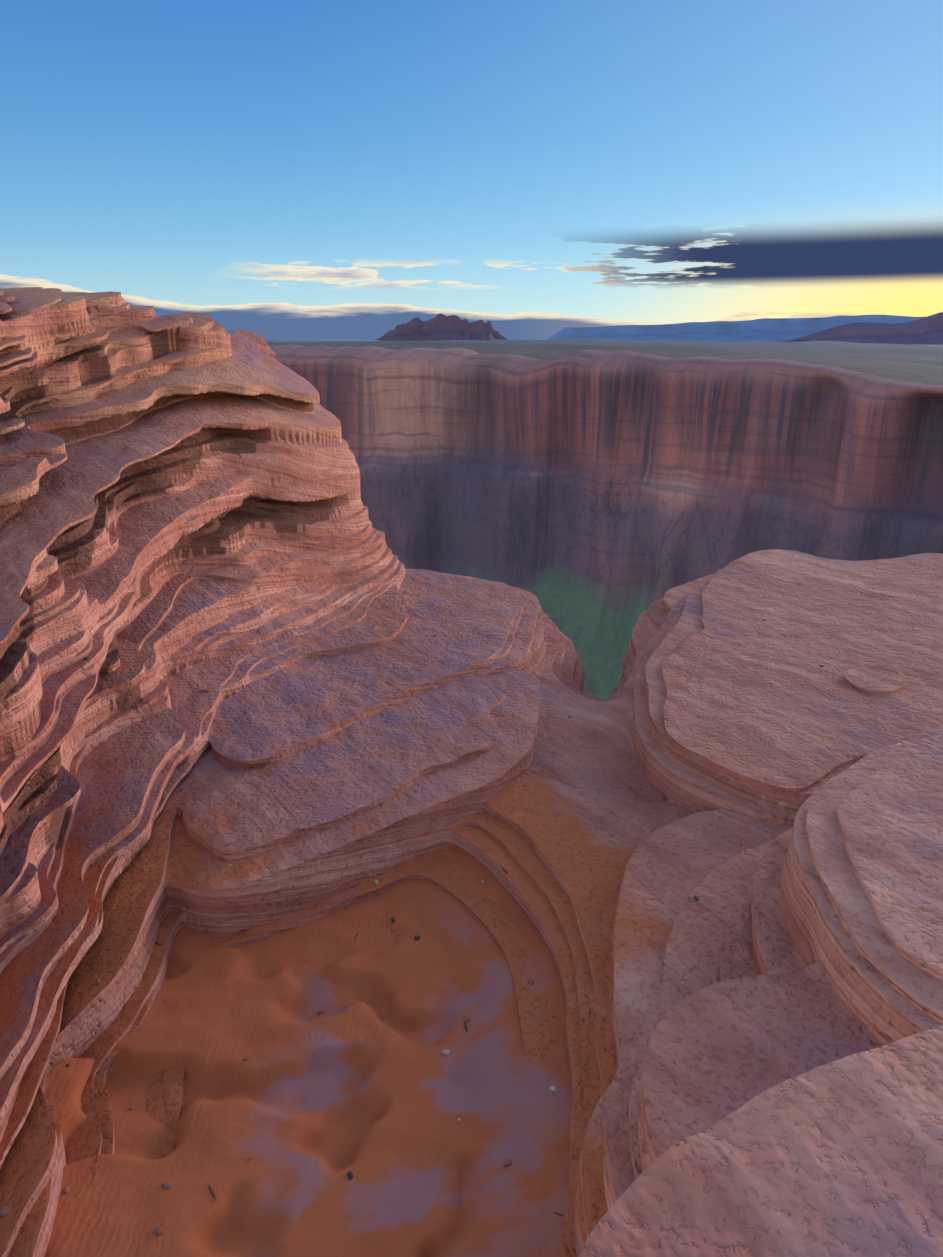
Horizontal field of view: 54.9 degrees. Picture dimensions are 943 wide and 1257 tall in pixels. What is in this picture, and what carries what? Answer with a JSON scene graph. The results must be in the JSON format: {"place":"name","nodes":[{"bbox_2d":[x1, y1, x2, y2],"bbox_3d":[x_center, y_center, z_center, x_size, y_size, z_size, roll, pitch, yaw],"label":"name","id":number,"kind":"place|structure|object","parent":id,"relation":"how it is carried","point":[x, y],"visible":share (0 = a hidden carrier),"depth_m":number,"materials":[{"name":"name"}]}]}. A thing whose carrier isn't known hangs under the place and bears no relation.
{"place":"outdoors","nodes":[
{"label":"outdoors","id":0,"kind":"place"},
{"bbox_2d":[0,0,942,339],"label":"sky","id":1,"kind":"structure","parent":0,"point":[346,169],"materials":[{"name":"blue"}]},
{"bbox_2d":[0,287,942,1256],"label":"rim rock","id":2,"kind":"object","parent":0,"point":[290,697],"visible":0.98,"depth_m":6.25,"materials":[{"name":"stone"}]},
{"bbox_2d":[45,848,571,1256],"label":"sand","id":3,"kind":"structure","parent":2,"relation":"on","point":[306,1107],"depth_m":4.45,"materials":[{"name":"orange sand"}]},
{"bbox_2d":[0,582,892,1235],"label":"debris","id":4,"kind":"object","parent":2,"relation":"on","point":[4,1210],"visible":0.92,"depth_m":4.60,"materials":[{"name":"brown stone"}]},
{"bbox_2d":[264,337,942,384],"bbox_3d":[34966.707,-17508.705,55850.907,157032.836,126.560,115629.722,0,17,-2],"label":"plateau ground","id":5,"kind":"structure","parent":0,"point":[919,363],"depth_m":941.02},
{"bbox_2d":[376,314,507,340],"bbox_3d":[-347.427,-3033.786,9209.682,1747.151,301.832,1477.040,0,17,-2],"label":"butte","id":6,"kind":"object","parent":5,"relation":"on","point":[440,327],"visible":0.69,"depth_m":9078.02,"materials":[{"name":"brown stone"}]},
{"bbox_2d":[268,345,942,699],"bbox_3d":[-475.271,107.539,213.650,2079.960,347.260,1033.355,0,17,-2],"label":"canyon wall","id":7,"kind":"structure","parent":0,"point":[596,503],"depth_m":570.11,"materials":[{"name":"brown stone"}]},
{"bbox_2d":[547,315,923,341],"bbox_3d":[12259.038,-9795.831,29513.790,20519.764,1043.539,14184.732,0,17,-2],"label":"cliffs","id":8,"kind":"structure","parent":0,"point":[771,330],"depth_m":30058.82,"materials":[{"name":"blue stone"}]},
{"bbox_2d":[783,312,942,344],"bbox_3d":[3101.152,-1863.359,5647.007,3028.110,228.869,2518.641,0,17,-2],"label":"distant mesa","id":9,"kind":"structure","parent":0,"point":[927,330],"depth_m":5685.41,"materials":[{"name":"stone"}]}
]}

